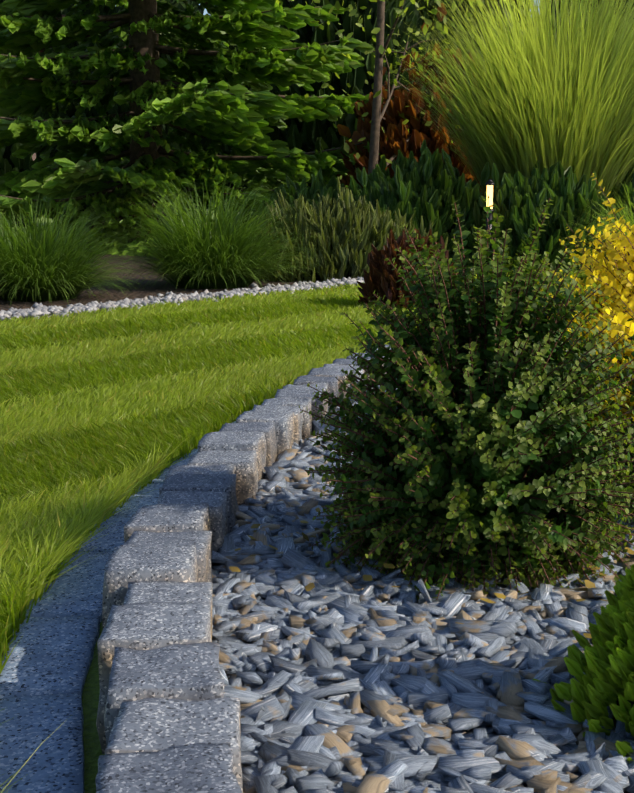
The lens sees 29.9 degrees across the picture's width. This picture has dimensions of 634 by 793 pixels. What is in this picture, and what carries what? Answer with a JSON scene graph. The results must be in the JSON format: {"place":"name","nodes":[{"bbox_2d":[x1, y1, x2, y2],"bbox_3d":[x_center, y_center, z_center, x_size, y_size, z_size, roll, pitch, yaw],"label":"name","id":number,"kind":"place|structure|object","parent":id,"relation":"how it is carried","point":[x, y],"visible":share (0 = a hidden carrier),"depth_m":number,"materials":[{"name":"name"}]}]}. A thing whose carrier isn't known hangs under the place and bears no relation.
{"place":"outdoors","nodes":[
{"label":"outdoors","id":0,"kind":"place"},
{"bbox_2d":[1,209,323,792],"bbox_3d":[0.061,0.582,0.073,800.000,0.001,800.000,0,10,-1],"label":"lawn ground","id":1,"kind":"structure","parent":0,"point":[90,703],"depth_m":1.36,"materials":[{"name":"green plant"}]},
{"bbox_2d":[0,0,57,226],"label":"hedge","id":2,"kind":"object","parent":1,"relation":"on","point":[9,162],"visible":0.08,"depth_m":23.59,"materials":[{"name":"green plant"}]},
{"bbox_2d":[0,692,84,792],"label":"paving stone","id":3,"kind":"object","parent":1,"relation":"on","point":[55,763],"visible":0.92,"depth_m":1.26,"materials":[{"name":"stone"}]},
{"bbox_2d":[0,616,99,697],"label":"paving stone","id":4,"kind":"object","parent":1,"relation":"on","point":[50,655],"visible":0.54,"depth_m":1.51,"materials":[{"name":"stone"}]},
{"bbox_2d":[25,552,112,622],"bbox_3d":[-0.357,0.318,1.813,0.127,0.082,0.302,0,10,-1],"label":"paving stone","id":5,"kind":"object","parent":1,"relation":"on","point":[79,588],"visible":0.27,"depth_m":1.75,"materials":[{"name":"stone"}]},
{"bbox_2d":[41,0,120,222],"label":"hedge","id":6,"kind":"object","parent":1,"relation":"on","point":[104,9],"visible":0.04,"depth_m":23.80,"materials":[{"name":"green plant"}]},
{"bbox_2d":[75,516,130,551],"bbox_3d":[-0.343,0.274,2.065,0.118,0.084,0.210,1,10,5],"label":"paving stone","id":7,"kind":"object","parent":1,"relation":"on","point":[110,541],"visible":0.1,"depth_m":2.02,"materials":[{"name":"stone"}]},
{"bbox_2d":[112,484,162,516],"bbox_3d":[-0.316,0.237,2.295,0.118,0.083,0.261,1,10,8],"label":"paving stone","id":8,"kind":"object","parent":1,"relation":"on","point":[139,501],"visible":0.1,"depth_m":2.27,"materials":[{"name":"stone"}]},
{"bbox_2d":[102,544,197,627],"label":"edging block","id":9,"kind":"structure","parent":1,"relation":"on","point":[125,565],"depth_m":1.49,"materials":[{"name":"stone"}]},
{"bbox_2d":[96,602,210,753],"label":"edging block","id":10,"kind":"structure","parent":1,"relation":"on","point":[145,625],"depth_m":1.28,"materials":[{"name":"stone"}]},
{"bbox_2d":[103,0,213,215],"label":"hedge","id":11,"kind":"object","parent":1,"relation":"on","point":[125,107],"visible":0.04,"depth_m":23.10,"materials":[{"name":"green plant"}]},
{"bbox_2d":[0,239,321,310],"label":"soil bed","id":12,"kind":"object","parent":1,"relation":"on","point":[149,288],"depth_m":7.72,"materials":[{"name":"brown soil"}]},
{"bbox_2d":[32,16,63,160],"bbox_3d":[-6.891,-6.391,15.187,7.784,8.767,10.174,0,10,-1],"label":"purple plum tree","id":13,"kind":"object","parent":12,"relation":"on","point":[33,156],"visible":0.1,"depth_m":17.81,"materials":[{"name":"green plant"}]},
{"bbox_2d":[0,0,383,256],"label":"fir tree","id":14,"kind":"object","parent":12,"relation":"on","point":[198,101],"visible":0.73,"depth_m":12.92,"materials":[{"name":"green plant"}]},
{"bbox_2d":[252,168,345,223],"bbox_3d":[0.021,-1.547,10.487,1.244,0.923,1.270,0,10,-1],"label":"shrub","id":15,"kind":"object","parent":12,"relation":"on","point":[319,186],"visible":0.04,"depth_m":10.29,"materials":[{"name":"green plant"}]},
{"bbox_2d":[230,0,571,179],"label":"slender young tree","id":16,"kind":"object","parent":12,"relation":"on","point":[377,74],"visible":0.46,"depth_m":11.92,"materials":[{"name":"green plant"}]},
{"bbox_2d":[386,0,633,199],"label":"ornamental grass","id":17,"kind":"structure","parent":12,"relation":"on","point":[547,99],"depth_m":9.63,"materials":[{"name":"green plant"}]},
{"bbox_2d":[600,162,633,229],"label":"shrub","id":18,"kind":"object","parent":12,"relation":"on","point":[622,192],"visible":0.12,"depth_m":9.79,"materials":[{"name":"green plant"}]},
{"bbox_2d":[104,642,223,744],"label":"edging block","id":19,"kind":"structure","parent":1,"relation":"on","point":[191,671],"depth_m":1.16,"materials":[{"name":"stone"}]},
{"bbox_2d":[123,530,211,581],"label":"edging block","id":20,"kind":"structure","parent":1,"relation":"on","point":[201,540],"depth_m":1.65,"materials":[{"name":"stone"}]},
{"bbox_2d":[123,580,212,641],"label":"edging block","id":21,"kind":"structure","parent":1,"relation":"on","point":[164,591],"depth_m":1.44,"materials":[{"name":"stone"}]},
{"bbox_2d":[95,742,241,792],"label":"edging block","id":22,"kind":"structure","parent":1,"relation":"on","point":[199,768],"depth_m":0.98,"materials":[{"name":"stone"}]},
{"bbox_2d":[124,502,212,564],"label":"edging block","id":23,"kind":"structure","parent":1,"relation":"on","point":[172,517],"depth_m":1.74,"materials":[{"name":"stone"}]},
{"bbox_2d":[148,457,190,483],"bbox_3d":[-0.273,0.195,2.549,0.118,0.082,0.251,2,10,11],"label":"paving stone","id":24,"kind":"object","parent":1,"relation":"on","point":[160,479],"visible":0.02,"depth_m":2.53,"materials":[{"name":"stone"}]},
{"bbox_2d":[105,697,242,792],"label":"edging block","id":25,"kind":"structure","parent":1,"relation":"on","point":[150,725],"depth_m":1.07,"materials":[{"name":"stone"}]},
{"bbox_2d":[184,449,197,456],"bbox_3d":[-0.216,0.152,2.799,0.118,0.083,0.271,2,10,13],"label":"paving stone","id":26,"kind":"object","parent":1,"relation":"on","point":[194,451],"visible":0.02,"depth_m":2.70,"materials":[{"name":"stone"}]},
{"bbox_2d":[157,491,227,551],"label":"edging block","id":27,"kind":"structure","parent":1,"relation":"on","point":[218,508],"depth_m":1.87,"materials":[{"name":"stone"}]},
{"bbox_2d":[159,473,238,532],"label":"edging block","id":28,"kind":"structure","parent":1,"relation":"on","point":[222,482],"depth_m":1.98,"materials":[{"name":"stone"}]},
{"bbox_2d":[165,464,233,478],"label":"edging block","id":29,"kind":"structure","parent":1,"relation":"on","point":[203,469],"depth_m":2.10,"materials":[{"name":"stone"}]},
{"bbox_2d":[187,450,257,504],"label":"edging block","id":30,"kind":"structure","parent":1,"relation":"on","point":[244,463],"depth_m":2.16,"materials":[{"name":"stone"}]},
{"bbox_2d":[198,431,266,480],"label":"edging block","id":31,"kind":"structure","parent":1,"relation":"on","point":[238,441],"depth_m":2.30,"materials":[{"name":"stone"}]},
{"bbox_2d":[214,0,279,223],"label":"hedge","id":32,"kind":"object","parent":1,"relation":"on","point":[226,149],"depth_m":23.41,"materials":[{"name":"green plant"}]},
{"bbox_2d":[219,422,276,466],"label":"edging block","id":33,"kind":"structure","parent":1,"relation":"on","point":[267,429],"depth_m":2.43,"materials":[{"name":"stone"}]},
{"bbox_2d":[236,411,294,456],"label":"edging block","id":34,"kind":"structure","parent":1,"relation":"on","point":[284,427],"depth_m":2.53,"materials":[{"name":"stone"}]},
{"bbox_2d":[251,404,302,444],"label":"edging block","id":35,"kind":"structure","parent":1,"relation":"on","point":[298,418],"depth_m":2.67,"materials":[{"name":"stone"}]},
{"bbox_2d":[261,397,311,439],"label":"edging block","id":36,"kind":"structure","parent":1,"relation":"on","point":[307,420],"depth_m":2.75,"materials":[{"name":"stone"}]},
{"bbox_2d":[281,0,297,7],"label":"thuja hedge tree","id":37,"kind":"object","parent":1,"relation":"on","point":[286,3],"depth_m":23.26,"materials":[{"name":"green plant"}]},
{"bbox_2d":[275,389,324,433],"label":"edging block","id":38,"kind":"structure","parent":1,"relation":"on","point":[300,394],"depth_m":2.86,"materials":[{"name":"stone"}]},
{"bbox_2d":[283,383,327,416],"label":"edging block","id":39,"kind":"structure","parent":1,"relation":"on","point":[320,386],"depth_m":2.99,"materials":[{"name":"stone"}]},
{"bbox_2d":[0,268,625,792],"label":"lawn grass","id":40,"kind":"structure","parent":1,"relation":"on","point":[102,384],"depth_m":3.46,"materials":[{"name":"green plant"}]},
{"bbox_2d":[293,375,338,411],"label":"edging block","id":41,"kind":"structure","parent":1,"relation":"on","point":[332,382],"depth_m":3.07,"materials":[{"name":"stone"}]},
{"bbox_2d":[308,367,350,398],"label":"edging block","id":42,"kind":"structure","parent":1,"relation":"on","point":[325,372],"depth_m":3.20,"materials":[{"name":"stone"}]},
{"bbox_2d":[320,363,363,391],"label":"edging block","id":43,"kind":"structure","parent":1,"relation":"on","point":[336,366],"depth_m":3.33,"materials":[{"name":"stone"}]},
{"bbox_2d":[265,0,429,187],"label":"dark thuja","id":44,"kind":"object","parent":1,"relation":"on","point":[317,134],"visible":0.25,"depth_m":16.14,"materials":[{"name":"green plant"}]},
{"bbox_2d":[332,358,369,385],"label":"edging block","id":45,"kind":"structure","parent":1,"relation":"on","point":[341,361],"depth_m":3.44,"materials":[{"name":"stone"}]},
{"bbox_2d":[346,353,385,373],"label":"edging block","id":46,"kind":"structure","parent":1,"relation":"on","point":[353,354],"depth_m":3.55,"materials":[{"name":"stone"}]},
{"bbox_2d":[336,3,488,193],"bbox_3d":[1.332,-2.862,12.880,2.420,2.689,2.182,0,10,-1],"label":"copper shrub","id":47,"kind":"object","parent":1,"relation":"on","point":[394,135],"visible":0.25,"depth_m":12.52,"materials":[{"name":"orange plant"}]},
{"bbox_2d":[415,0,468,80],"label":"tree","id":48,"kind":"object","parent":1,"relation":"on","point":[423,12],"visible":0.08,"depth_m":23.05,"materials":[{"name":"green plant"}]},
{"bbox_2d":[485,179,494,261],"bbox_3d":[1.334,-1.316,9.223,0.110,0.725,0.110,0,10,-1],"label":"garden lamp","id":49,"kind":"object","parent":1,"relation":"on","point":[489,183],"visible":0.5,"depth_m":9.17,"materials":[{"name":"grey metal"}]},
{"bbox_2d":[455,0,533,88],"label":"thuja hedge tree","id":50,"kind":"object","parent":1,"relation":"on","point":[472,13],"visible":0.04,"depth_m":23.95,"materials":[{"name":"green plant"}]},
{"bbox_2d":[464,0,633,37],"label":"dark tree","id":51,"kind":"object","parent":1,"relation":"on","point":[569,3],"visible":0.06,"depth_m":19.57,"materials":[{"name":"green plant"}]},
{"bbox_2d":[537,0,616,38],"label":"thuja hedge tree","id":52,"kind":"object","parent":1,"relation":"on","point":[559,1],"depth_m":23.42,"materials":[{"name":"green plant"}]},
{"bbox_2d":[549,181,633,281],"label":"shrub","id":53,"kind":"object","parent":1,"relation":"on","point":[625,217],"depth_m":7.72,"materials":[{"name":"yellow plant"}]},
{"bbox_2d":[613,0,633,33],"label":"thuja hedge tree","id":54,"kind":"object","parent":1,"relation":"on","point":[626,1],"depth_m":23.54,"materials":[{"name":"green plant"}]},
{"bbox_2d":[199,0,539,17],"label":"sky","id":55,"kind":"structure","parent":0,"point":[205,11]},
{"label":"pebble strip path","id":56,"kind":"structure","parent":0,"visible":0},
{"bbox_2d":[0,267,472,320],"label":"pebble strip stones","id":57,"kind":"object","parent":56,"relation":"on","point":[40,309],"visible":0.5,"depth_m":6.55,"materials":[{"name":"white gravel"}]},
{"label":"bed soil","id":58,"kind":"structure","parent":0,"visible":0},
{"bbox_2d":[0,183,151,307],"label":"grass mound","id":59,"kind":"object","parent":58,"relation":"on","point":[47,265],"depth_m":6.67,"materials":[{"name":"green plant"}]},
{"bbox_2d":[92,159,332,291],"bbox_3d":[-0.698,-1.126,7.832,1.695,0.865,1.721,0,10,-1],"label":"grass mound","id":60,"kind":"object","parent":58,"relation":"on","point":[228,254],"depth_m":7.59,"materials":[{"name":"green plant"}]},
{"bbox_2d":[248,176,449,282],"bbox_3d":[0.162,-1.212,8.786,1.669,0.819,1.337,0,10,-1],"label":"shrub","id":61,"kind":"object","parent":58,"relation":"on","point":[355,230],"visible":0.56,"depth_m":8.43,"materials":[{"name":"green plant"}]},
{"bbox_2d":[357,229,457,309],"bbox_3d":[0.510,-0.645,6.262,0.585,0.476,0.604,0,10,-1],"label":"shrub","id":62,"kind":"object","parent":58,"relation":"on","point":[381,278],"visible":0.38,"depth_m":6.15,"materials":[{"name":"red plant"}]},
{"bbox_2d":[348,139,489,266],"bbox_3d":[0.900,-1.566,9.934,1.637,1.155,1.500,0,10,-1],"label":"shrub","id":63,"kind":"object","parent":58,"relation":"on","point":[428,187],"visible":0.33,"depth_m":9.62,"materials":[{"name":"green plant"}]},
{"bbox_2d":[211,351,633,792],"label":"stone chips","id":64,"kind":"object","parent":58,"relation":"on","point":[342,678],"visible":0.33,"depth_m":1.38,"materials":[{"name":"grey gravel"}]},
{"bbox_2d":[229,489,633,637],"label":"fallen leaves","id":65,"kind":"object","parent":64,"relation":"on","point":[311,586],"visible":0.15,"depth_m":1.68,"materials":[{"name":"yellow plant"}]},
{"bbox_2d":[299,196,633,599],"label":"shrub","id":66,"kind":"object","parent":64,"relation":"on","point":[474,450],"visible":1,"depth_m":1.69,"materials":[{"name":"green plant"}]},
{"bbox_2d":[533,564,633,763],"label":"shrub","id":67,"kind":"object","parent":64,"relation":"on","point":[605,663],"visible":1,"depth_m":1.23,"materials":[{"name":"green plant"}]},
{"bbox_2d":[595,306,633,519],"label":"shrub","id":68,"kind":"object","parent":64,"relation":"on","point":[631,398],"visible":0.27,"depth_m":2.08,"materials":[{"name":"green plant"}]},
{"bbox_2d":[462,161,617,271],"bbox_3d":[1.840,-1.426,9.629,1.430,0.966,1.328,0,10,-1],"label":"shrub","id":69,"kind":"object","parent":58,"relation":"on","point":[519,198],"visible":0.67,"depth_m":9.26,"materials":[{"name":"green plant"}]},
{"bbox_2d":[536,172,633,465],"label":"gold shrub","id":70,"kind":"object","parent":58,"relation":"on","point":[617,286],"visible":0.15,"depth_m":2.50,"materials":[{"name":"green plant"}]}
]}

